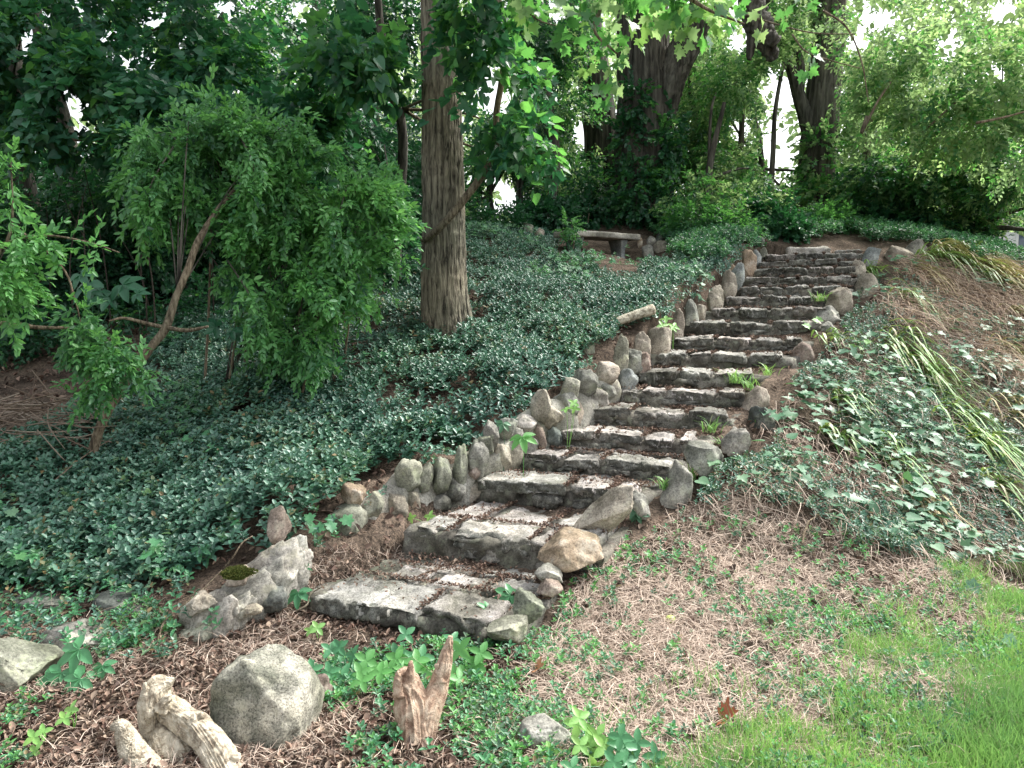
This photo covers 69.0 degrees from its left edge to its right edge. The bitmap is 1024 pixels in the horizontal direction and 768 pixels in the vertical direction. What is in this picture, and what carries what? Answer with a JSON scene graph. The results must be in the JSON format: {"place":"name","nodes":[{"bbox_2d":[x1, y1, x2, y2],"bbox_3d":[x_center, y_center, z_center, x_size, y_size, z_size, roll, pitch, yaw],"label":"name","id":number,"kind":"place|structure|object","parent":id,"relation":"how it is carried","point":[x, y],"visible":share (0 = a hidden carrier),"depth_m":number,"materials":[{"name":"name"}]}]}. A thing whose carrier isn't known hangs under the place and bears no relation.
{"place":"outdoors","nodes":[
{"label":"outdoors","id":0,"kind":"place"},
{"bbox_2d":[0,222,1023,767],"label":"ground","id":1,"kind":"structure","parent":0,"point":[604,350],"depth_m":5.04,"materials":[{"name":"soil"}]},
{"bbox_2d":[0,637,63,694],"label":"boulder","id":2,"kind":"object","parent":1,"relation":"on","point":[23,662],"visible":0.78,"depth_m":3.21,"materials":[{"name":"stone"}]},
{"bbox_2d":[23,723,53,759],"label":"seedling","id":3,"kind":"object","parent":1,"relation":"on","point":[41,732],"visible":0.86,"depth_m":2.68,"materials":[{"name":"green plant"}]},
{"bbox_2d":[12,588,77,612],"bbox_3d":[-2.560,1.204,4.100,0.329,0.123,0.246,-1,6,-12],"label":"boulder","id":4,"kind":"object","parent":1,"relation":"on","point":[47,603],"visible":0.42,"depth_m":4.03,"materials":[{"name":"stone"}]},
{"bbox_2d":[0,370,116,479],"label":"brush pile","id":5,"kind":"object","parent":1,"relation":"on","point":[23,411],"visible":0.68,"depth_m":5.30,"materials":[{"name":"brown wood"}]},
{"bbox_2d":[35,635,92,691],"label":"creeper plant","id":6,"kind":"object","parent":1,"relation":"on","point":[74,655],"visible":0.66,"depth_m":3.22,"materials":[{"name":"green plant"}]},
{"bbox_2d":[39,618,103,652],"bbox_3d":[-2.110,1.243,3.584,0.277,0.194,0.220,0,6,0],"label":"boulder","id":7,"kind":"object","parent":1,"relation":"on","point":[53,633],"visible":0.45,"depth_m":3.55,"materials":[{"name":"grey stone"}]},
{"bbox_2d":[6,1,144,222],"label":"sapling","id":8,"kind":"object","parent":1,"relation":"on","point":[65,112],"visible":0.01,"depth_m":10.13,"materials":[{"name":"green plant"}]},
{"bbox_2d":[0,135,172,432],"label":"shrub","id":9,"kind":"object","parent":1,"relation":"on","point":[95,360],"visible":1,"depth_m":4.61,"materials":[{"name":"green plant"}]},
{"bbox_2d":[61,659,117,695],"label":"creeper plant","id":10,"kind":"object","parent":1,"relation":"on","point":[74,679],"visible":0.85,"depth_m":3.15,"materials":[{"name":"green plant"}]},
{"bbox_2d":[70,268,145,324],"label":"creeper plant","id":11,"kind":"object","parent":1,"relation":"on","point":[128,282],"visible":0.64,"depth_m":5.25,"materials":[{"name":"green plant"}]},
{"bbox_2d":[86,288,150,344],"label":"creeper plant","id":12,"kind":"object","parent":1,"relation":"on","point":[104,295],"visible":0.81,"depth_m":5.24,"materials":[{"name":"green plant"}]},
{"bbox_2d":[92,589,153,617],"bbox_3d":[-2.078,1.177,4.005,0.344,0.117,0.284,0,6,0],"label":"boulder","id":13,"kind":"object","parent":1,"relation":"on","point":[104,600],"visible":0.49,"depth_m":3.94,"materials":[{"name":"stone"}]},
{"bbox_2d":[110,718,168,767],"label":"driftwood root","id":14,"kind":"object","parent":1,"relation":"on","point":[132,744],"visible":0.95,"depth_m":2.61,"materials":[{"name":"brown wood"}]},
{"bbox_2d":[136,674,241,767],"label":"driftwood root","id":15,"kind":"object","parent":1,"relation":"on","point":[164,712],"visible":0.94,"depth_m":2.69,"materials":[{"name":"brown wood"}]},
{"bbox_2d":[0,137,403,346],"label":"bare stems","id":16,"kind":"object","parent":1,"relation":"on","point":[146,298],"visible":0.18,"depth_m":7.74,"materials":[{"name":"brown plant"}]},
{"bbox_2d":[0,0,421,369],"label":"tree","id":17,"kind":"object","parent":1,"relation":"on","point":[71,56],"visible":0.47,"depth_m":7.27,"materials":[{"name":"green plant"}]},
{"bbox_2d":[0,195,421,372],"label":"undergrowth","id":18,"kind":"object","parent":1,"relation":"on","point":[65,301],"visible":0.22,"depth_m":8.11,"materials":[{"name":"green plant"}]},
{"bbox_2d":[197,318,245,384],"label":"creeper plant","id":19,"kind":"object","parent":1,"relation":"on","point":[213,324],"visible":0.98,"depth_m":5.65,"materials":[{"name":"green plant"}]},
{"bbox_2d":[0,433,467,658],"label":"trailing periwinkle","id":20,"kind":"object","parent":1,"relation":"on","point":[48,619],"visible":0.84,"depth_m":3.77,"materials":[{"name":"green plant"}]},
{"bbox_2d":[0,69,475,255],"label":"tree","id":21,"kind":"object","parent":1,"relation":"on","point":[415,168],"visible":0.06,"depth_m":9.58,"materials":[{"name":"green plant"}]},
{"bbox_2d":[178,534,313,641],"bbox_3d":[-1.421,1.137,3.989,0.474,0.545,0.770,3,7,28],"label":"rubble block","id":22,"kind":"object","parent":1,"relation":"on","point":[265,582],"depth_m":3.89,"materials":[{"name":"stone"}]},
{"bbox_2d":[80,0,420,267],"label":"tree","id":23,"kind":"object","parent":1,"relation":"on","point":[276,12],"visible":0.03,"depth_m":9.20,"materials":[{"name":"green plant"}]},
{"bbox_2d":[87,62,431,457],"bbox_3d":[-1.855,-0.915,5.775,2.450,2.892,1.320,-1,6,-11],"label":"shrub","id":24,"kind":"object","parent":1,"relation":"on","point":[259,195],"visible":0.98,"depth_m":5.55,"materials":[{"name":"green plant"}]},
{"bbox_2d":[209,644,324,751],"bbox_3d":[-0.950,1.220,2.849,0.409,0.381,0.355,0,6,0],"label":"boulder","id":25,"kind":"object","parent":1,"relation":"on","point":[266,694],"visible":0.79,"depth_m":2.76,"materials":[{"name":"stone"}]},
{"bbox_2d":[0,584,547,767],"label":"leaf litter","id":26,"kind":"object","parent":1,"relation":"on","point":[449,759],"visible":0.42,"depth_m":3.00,"materials":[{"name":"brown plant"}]},
{"bbox_2d":[261,0,371,56],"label":"sapling","id":27,"kind":"object","parent":1,"relation":"on","point":[316,5],"visible":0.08,"depth_m":10.22,"materials":[{"name":"green plant"}]},
{"bbox_2d":[308,639,368,687],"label":"seedling","id":28,"kind":"object","parent":1,"relation":"on","point":[336,648],"visible":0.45,"depth_m":3.29,"materials":[{"name":"green plant"}]},
{"bbox_2d":[0,221,729,583],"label":"mixed weeds","id":29,"kind":"object","parent":1,"relation":"on","point":[156,545],"visible":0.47,"depth_m":6.00,"materials":[{"name":"green plant"}]},
{"bbox_2d":[320,0,420,153],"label":"sapling","id":30,"kind":"object","parent":1,"relation":"on","point":[411,11],"visible":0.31,"depth_m":9.65,"materials":[{"name":"green plant"}]},
{"bbox_2d":[0,220,753,592],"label":"periwinkle cover","id":31,"kind":"object","parent":1,"relation":"on","point":[202,492],"visible":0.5,"depth_m":5.53,"materials":[{"name":"green plant"}]},
{"bbox_2d":[267,505,291,544],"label":"stone","id":32,"kind":"object","parent":31,"relation":"on","point":[279,525],"visible":0.91,"depth_m":4.24,"materials":[{"name":"grey stone"}]},
{"bbox_2d":[284,497,475,619],"bbox_3d":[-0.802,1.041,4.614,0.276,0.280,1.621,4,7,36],"label":"leaf litter","id":33,"kind":"object","parent":1,"relation":"on","point":[330,578],"visible":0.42,"depth_m":4.39,"materials":[{"name":"brown plant"}]},
{"bbox_2d":[349,645,432,692],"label":"seedling","id":34,"kind":"object","parent":1,"relation":"on","point":[381,670],"visible":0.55,"depth_m":3.25,"materials":[{"name":"green plant"}]},
{"bbox_2d":[390,635,452,749],"bbox_3d":[-0.347,1.234,2.743,0.246,0.523,0.289,0,6,0],"label":"broken stump","id":35,"kind":"object","parent":1,"relation":"on","point":[417,708],"visible":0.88,"depth_m":2.76,"materials":[{"name":"brown wood"}]},
{"bbox_2d":[383,625,460,673],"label":"seedling","id":36,"kind":"object","parent":1,"relation":"on","point":[408,637],"visible":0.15,"depth_m":3.41,"materials":[{"name":"green plant"}]},
{"bbox_2d":[275,0,570,294],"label":"tree","id":37,"kind":"object","parent":1,"relation":"on","point":[358,68],"visible":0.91,"depth_m":6.37,"materials":[{"name":"green plant"}]},
{"bbox_2d":[471,0,823,111],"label":"branch","id":38,"kind":"object","parent":37,"relation":"attached to","point":[676,14],"visible":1,"depth_m":5.32,"materials":[{"name":"green plant"}]},
{"bbox_2d":[417,0,478,350],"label":"tree","id":39,"kind":"object","parent":1,"relation":"on","point":[445,299],"visible":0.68,"depth_m":6.91,"materials":[{"name":"brown plant"}]},
{"bbox_2d":[420,0,503,241],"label":"vine","id":40,"kind":"object","parent":39,"relation":"attached to","point":[452,213],"visible":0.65,"depth_m":6.68,"materials":[{"name":"brown plant"}]},
{"bbox_2d":[421,637,493,704],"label":"seedling","id":41,"kind":"object","parent":1,"relation":"on","point":[481,652],"visible":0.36,"depth_m":3.19,"materials":[{"name":"green plant"}]},
{"bbox_2d":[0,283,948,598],"bbox_3d":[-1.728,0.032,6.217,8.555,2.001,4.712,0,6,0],"label":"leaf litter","id":42,"kind":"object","parent":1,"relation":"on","point":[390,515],"visible":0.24,"depth_m":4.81,"materials":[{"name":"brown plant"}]},
{"bbox_2d":[331,361,620,535],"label":"cobblestone wall","id":43,"kind":"structure","parent":1,"relation":"on","point":[443,484],"depth_m":5.31,"materials":[{"name":"stone"}]},
{"bbox_2d":[340,482,365,504],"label":"stone","id":44,"kind":"object","parent":43,"relation":"on","point":[352,493],"visible":0.94,"depth_m":4.70,"materials":[{"name":"beige stone"}]},
{"bbox_2d":[465,198,540,232],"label":"bush","id":45,"kind":"object","parent":1,"relation":"on","point":[488,211],"visible":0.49,"depth_m":10.86,"materials":[{"name":"green plant"}]},
{"bbox_2d":[486,614,527,643],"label":"boulder","id":46,"kind":"object","parent":1,"relation":"on","point":[514,628],"visible":0.95,"depth_m":3.51,"materials":[{"name":"stone"}]},
{"bbox_2d":[0,501,1023,767],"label":"weeds","id":47,"kind":"object","parent":1,"relation":"on","point":[498,695],"visible":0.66,"depth_m":3.20,"materials":[{"name":"green plant"}]},
{"bbox_2d":[5,0,1023,236],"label":"woods","id":48,"kind":"object","parent":1,"relation":"on","point":[883,5],"visible":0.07,"depth_m":16.98,"materials":[{"name":"green plant"}]},
{"bbox_2d":[472,0,572,203],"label":"sapling","id":49,"kind":"object","parent":1,"relation":"on","point":[519,182],"visible":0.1,"depth_m":12.05,"materials":[{"name":"green plant"}]},
{"bbox_2d":[463,86,614,229],"bbox_3d":[0.456,-3.770,13.262,3.245,3.394,5.871,5,8,42],"label":"tree","id":50,"kind":"object","parent":1,"relation":"on","point":[488,193],"visible":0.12,"depth_m":12.96,"materials":[{"name":"green plant"}]},
{"bbox_2d":[518,713,571,750],"bbox_3d":[0.117,1.288,2.713,0.191,0.145,0.121,-2,6,-15],"label":"boulder","id":51,"kind":"object","parent":1,"relation":"on","point":[547,724],"visible":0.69,"depth_m":2.68,"materials":[{"name":"stone"}]},
{"bbox_2d":[505,0,599,192],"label":"sapling","id":52,"kind":"object","parent":1,"relation":"on","point":[541,24],"visible":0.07,"depth_m":12.44,"materials":[{"name":"green plant"}]},
{"bbox_2d":[503,184,633,233],"bbox_3d":[0.901,-2.645,11.816,2.274,1.074,1.278,-3,7,-30],"label":"bush","id":53,"kind":"object","parent":1,"relation":"on","point":[551,204],"visible":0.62,"depth_m":11.60,"materials":[{"name":"green plant"}]},
{"bbox_2d":[307,252,866,646],"bbox_3d":[1.943,-0.134,7.125,1.636,2.660,8.848,4,7,35],"label":"stone stairway","id":54,"kind":"object","parent":1,"relation":"on","point":[506,545],"visible":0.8,"depth_m":5.38,"materials":[{"name":"grey stone"}]},
{"bbox_2d":[512,587,544,623],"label":"stone","id":55,"kind":"object","parent":54,"relation":"on","point":[529,604],"visible":0.85,"depth_m":3.66,"materials":[{"name":"grey stone"}]},
{"bbox_2d":[537,526,603,572],"bbox_3d":[0.338,0.923,4.144,0.353,0.213,0.268,-4,7,-35],"label":"boulder","id":56,"kind":"object","parent":54,"relation":"on","point":[567,549],"visible":0.99,"depth_m":4.08,"materials":[{"name":"beige stone"}]},
{"bbox_2d":[317,250,864,616],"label":"leaf litter","id":57,"kind":"object","parent":54,"relation":"on","point":[617,479],"visible":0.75,"depth_m":5.02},
{"bbox_2d":[573,485,633,531],"bbox_3d":[0.550,0.782,4.548,0.387,0.344,0.212,0,6,0],"label":"boulder","id":58,"kind":"object","parent":54,"relation":"on","point":[610,509],"visible":0.94,"depth_m":4.50,"materials":[{"name":"stone"}]},
{"bbox_2d":[647,326,671,354],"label":"edging stone","id":59,"kind":"object","parent":54,"relation":"on","point":[660,338],"visible":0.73,"depth_m":7.25,"materials":[{"name":"grey stone"}]},
{"bbox_2d":[540,706,633,767],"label":"seedling","id":60,"kind":"object","parent":1,"relation":"on","point":[595,740],"visible":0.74,"depth_m":2.62,"materials":[{"name":"green plant"}]},
{"bbox_2d":[567,0,615,219],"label":"tree","id":61,"kind":"object","parent":1,"relation":"on","point":[593,135],"visible":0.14,"depth_m":13.52,"materials":[{"name":"brown plant"}]},
{"bbox_2d":[553,230,640,258],"bbox_3d":[1.213,-1.901,10.569,1.270,0.493,0.438,-4,7,-33],"label":"stone bench","id":62,"kind":"object","parent":1,"relation":"on","point":[617,242],"visible":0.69,"depth_m":10.52,"materials":[{"name":"grey stone"}]},
{"bbox_2d":[465,0,732,225],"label":"tree","id":63,"kind":"object","parent":1,"relation":"on","point":[566,114],"visible":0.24,"depth_m":12.20,"materials":[{"name":"green plant"}]},
{"bbox_2d":[560,723,666,767],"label":"seedling","id":64,"kind":"object","parent":1,"relation":"on","point":[621,742],"visible":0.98,"depth_m":2.54,"materials":[{"name":"green plant"}]},
{"bbox_2d":[613,333,628,370],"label":"edging stone","id":65,"kind":"object","parent":1,"relation":"on","point":[621,356],"visible":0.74,"depth_m":6.70,"materials":[{"name":"grey stone"}]},
{"bbox_2d":[617,304,655,324],"bbox_3d":[1.203,-0.679,7.396,0.480,0.225,0.110,-2,6,-20],"label":"log","id":66,"kind":"object","parent":1,"relation":"on","point":[643,312],"visible":0.89,"depth_m":7.38,"materials":[{"name":"brown wood"}]},
{"bbox_2d":[601,2,716,231],"bbox_3d":[2.243,-5.981,11.061,4.801,7.756,3.076,0,6,0],"label":"tree","id":67,"kind":"object","parent":1,"relation":"on","point":[647,153],"visible":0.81,"depth_m":11.77,"materials":[{"name":"brown plant"}]},
{"bbox_2d":[659,459,692,508],"bbox_3d":[1.088,0.715,4.953,0.240,0.410,0.152,0,6,0],"label":"stone","id":68,"kind":"object","parent":1,"relation":"on","point":[679,489],"visible":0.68,"depth_m":4.91,"materials":[{"name":"grey stone"}]},
{"bbox_2d":[683,440,723,477],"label":"stone","id":69,"kind":"object","parent":1,"relation":"on","point":[697,454],"visible":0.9,"depth_m":5.17,"materials":[{"name":"grey stone"}]},
{"bbox_2d":[654,192,770,247],"bbox_3d":[2.911,-2.323,10.906,1.695,1.000,1.118,3,7,28],"label":"bush","id":70,"kind":"object","parent":1,"relation":"on","point":[712,217],"visible":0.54,"depth_m":10.75,"materials":[{"name":"green plant"}]},
{"bbox_2d":[648,31,799,236],"bbox_3d":[3.295,-4.022,12.531,2.488,3.791,4.061,0,6,0],"label":"tree","id":71,"kind":"object","parent":1,"relation":"on","point":[724,178],"visible":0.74,"depth_m":11.95,"materials":[{"name":"green plant"}]},
{"bbox_2d":[720,426,751,456],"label":"stone","id":72,"kind":"object","parent":1,"relation":"on","point":[736,440],"visible":0.91,"depth_m":5.45,"materials":[{"name":"grey stone"}]},
{"bbox_2d":[458,487,1023,767],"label":"dry grass","id":73,"kind":"structure","parent":1,"relation":"on","point":[700,643],"depth_m":3.62,"materials":[{"name":"plant"}]},
{"bbox_2d":[711,0,786,171],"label":"sapling","id":74,"kind":"object","parent":1,"relation":"on","point":[741,131],"visible":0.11,"depth_m":13.06,"materials":[{"name":"green plant"}]},
{"bbox_2d":[740,385,769,410],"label":"stone","id":75,"kind":"object","parent":1,"relation":"on","point":[757,395],"visible":0.57,"depth_m":6.10,"materials":[{"name":"grey stone"}]},
{"bbox_2d":[748,406,777,431],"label":"stone","id":76,"kind":"object","parent":1,"relation":"on","point":[756,414],"visible":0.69,"depth_m":5.82,"materials":[{"name":"grey stone"}]},
{"bbox_2d":[504,276,1023,762],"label":"leaf litter","id":77,"kind":"object","parent":1,"relation":"on","point":[732,666],"visible":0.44,"depth_m":4.07,"materials":[{"name":"brown plant"}]},
{"bbox_2d":[731,185,821,244],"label":"bush","id":78,"kind":"object","parent":1,"relation":"on","point":[782,213],"visible":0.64,"depth_m":10.90,"materials":[{"name":"green plant"}]},
{"bbox_2d":[748,7,805,192],"bbox_3d":[4.267,-4.100,12.145,0.955,3.777,1.272,0,6,0],"label":"sapling","id":79,"kind":"object","parent":1,"relation":"on","point":[784,54],"visible":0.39,"depth_m":12.04,"materials":[{"name":"green plant"}]},
{"bbox_2d":[571,546,1023,767],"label":"lawn grass","id":80,"kind":"structure","parent":1,"relation":"on","point":[1004,748],"depth_m":2.85,"materials":[{"name":"green plant"}]},
{"bbox_2d":[670,8,940,200],"bbox_3d":[5.663,-5.041,14.710,5.862,5.044,3.081,0,6,0],"label":"tree","id":81,"kind":"object","parent":1,"relation":"on","point":[844,131],"visible":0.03,"depth_m":14.56,"materials":[{"name":"green plant"}]},
{"bbox_2d":[644,207,1023,264],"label":"crest undergrowth","id":82,"kind":"object","parent":1,"relation":"on","point":[911,230],"visible":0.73,"depth_m":10.48,"materials":[{"name":"green plant"}]},
{"bbox_2d":[796,195,873,234],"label":"bush","id":83,"kind":"object","parent":1,"relation":"on","point":[828,209],"visible":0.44,"depth_m":11.43,"materials":[{"name":"green plant"}]},
{"bbox_2d":[825,287,852,316],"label":"stone","id":84,"kind":"object","parent":1,"relation":"on","point":[840,299],"visible":0.79,"depth_m":7.98,"materials":[{"name":"grey stone"}]},
{"bbox_2d":[750,0,939,212],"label":"tree","id":85,"kind":"object","parent":1,"relation":"on","point":[819,105],"visible":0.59,"depth_m":12.48,"materials":[{"name":"brown plant"}]},
{"bbox_2d":[817,410,893,482],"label":"daylily clump","id":86,"kind":"object","parent":1,"relation":"on","point":[853,439],"visible":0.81,"depth_m":5.62,"materials":[{"name":"green plant"}]},
{"bbox_2d":[694,255,1023,565],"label":"periwinkle cover","id":87,"kind":"object","parent":1,"relation":"on","point":[869,526],"visible":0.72,"depth_m":5.53,"materials":[{"name":"green plant"}]},
{"bbox_2d":[694,254,1023,584],"bbox_3d":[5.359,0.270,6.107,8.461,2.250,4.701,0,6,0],"label":"ivy ground cover","id":88,"kind":"object","parent":1,"relation":"on","point":[901,488],"visible":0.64,"depth_m":5.43,"materials":[{"name":"plant"}]},
{"bbox_2d":[854,273,878,297],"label":"stone","id":89,"kind":"object","parent":1,"relation":"on","point":[866,280],"visible":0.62,"depth_m":8.56,"materials":[{"name":"grey stone"}]},
{"bbox_2d":[836,60,926,208],"bbox_3d":[6.141,-3.766,12.520,1.493,3.273,1.347,-1,6,-7],"label":"sapling","id":90,"kind":"object","parent":1,"relation":"on","point":[866,151],"visible":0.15,"depth_m":12.40,"materials":[{"name":"green plant"}]},
{"bbox_2d":[836,198,926,237],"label":"bush","id":91,"kind":"object","parent":1,"relation":"on","point":[888,212],"visible":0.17,"depth_m":11.64,"materials":[{"name":"green plant"}]},
{"bbox_2d":[808,0,1023,234],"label":"tree","id":92,"kind":"object","parent":1,"relation":"on","point":[973,98],"visible":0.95,"depth_m":9.82,"materials":[{"name":"green plant"}]},
{"bbox_2d":[864,430,970,518],"bbox_3d":[3.041,0.702,5.405,0.501,0.648,1.004,-3,6,-23],"label":"daylily clump","id":93,"kind":"object","parent":1,"relation":"on","point":[898,448],"visible":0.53,"depth_m":5.50,"materials":[{"name":"green plant"}]},
{"bbox_2d":[817,103,1023,239],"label":"bush","id":94,"kind":"object","parent":1,"relation":"on","point":[893,182],"visible":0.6,"depth_m":11.56,"materials":[{"name":"green plant"}]},
{"bbox_2d":[869,318,978,418],"bbox_3d":[3.905,-0.136,6.974,1.076,0.949,0.884,4,7,35],"label":"daylily clump","id":95,"kind":"object","parent":1,"relation":"on","point":[906,349],"visible":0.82,"depth_m":7.06,"materials":[{"name":"green plant"}]},
{"bbox_2d":[884,478,993,551],"bbox_3d":[2.945,0.914,5.022,0.380,0.436,0.763,-2,6,-23],"label":"daylily clump","id":96,"kind":"object","parent":1,"relation":"on","point":[929,502],"visible":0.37,"depth_m":5.08,"materials":[{"name":"green plant"}]},
{"bbox_2d":[870,246,1023,393],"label":"dead foliage","id":97,"kind":"object","parent":1,"relation":"on","point":[990,295],"visible":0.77,"depth_m":8.40,"materials":[{"name":"plant"}]},
{"bbox_2d":[915,388,1013,454],"bbox_3d":[3.990,0.383,6.314,1.068,0.653,0.710,4,7,37],"label":"daylily clump","id":98,"kind":"object","parent":1,"relation":"on","point":[959,405],"visible":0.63,"depth_m":6.43,"materials":[{"name":"green plant"}]},
{"bbox_2d":[913,343,1016,427],"bbox_3d":[4.160,0.080,6.765,0.708,0.868,1.069,-1,6,-8],"label":"daylily clump","id":99,"kind":"object","parent":1,"relation":"on","point":[937,374],"visible":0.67,"depth_m":6.86,"materials":[{"name":"green plant"}]},
{"bbox_2d":[915,242,1022,294],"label":"daylily clump","id":100,"kind":"object","parent":1,"relation":"on","point":[940,252],"visible":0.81,"depth_m":9.76,"materials":[{"name":"green plant"}]},
{"bbox_2d":[931,405,1023,479],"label":"daylily clump","id":101,"kind":"object","parent":1,"relation":"on","point":[993,442],"visible":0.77,"depth_m":5.98,"materials":[{"name":"green plant"}]},
{"bbox_2d":[958,463,1023,524],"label":"daylily clump","id":102,"kind":"object","parent":1,"relation":"on","point":[1000,480],"visible":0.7,"depth_m":5.44,"materials":[{"name":"green plant"}]},
{"bbox_2d":[959,254,1023,294],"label":"daylily clump","id":103,"kind":"object","parent":1,"relation":"on","point":[987,271],"visible":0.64,"depth_m":9.48,"materials":[{"name":"green plant"}]},
{"bbox_2d":[21,0,1022,213],"label":"sky","id":104,"kind":"structure","parent":0,"point":[785,98],"materials":[{"name":"white"}]},
{"bbox_2d":[737,0,780,61],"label":"broken limb","id":105,"kind":"object","parent":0,"point":[769,49],"visible":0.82,"depth_m":8.54,"materials":[{"name":"brown plant"}]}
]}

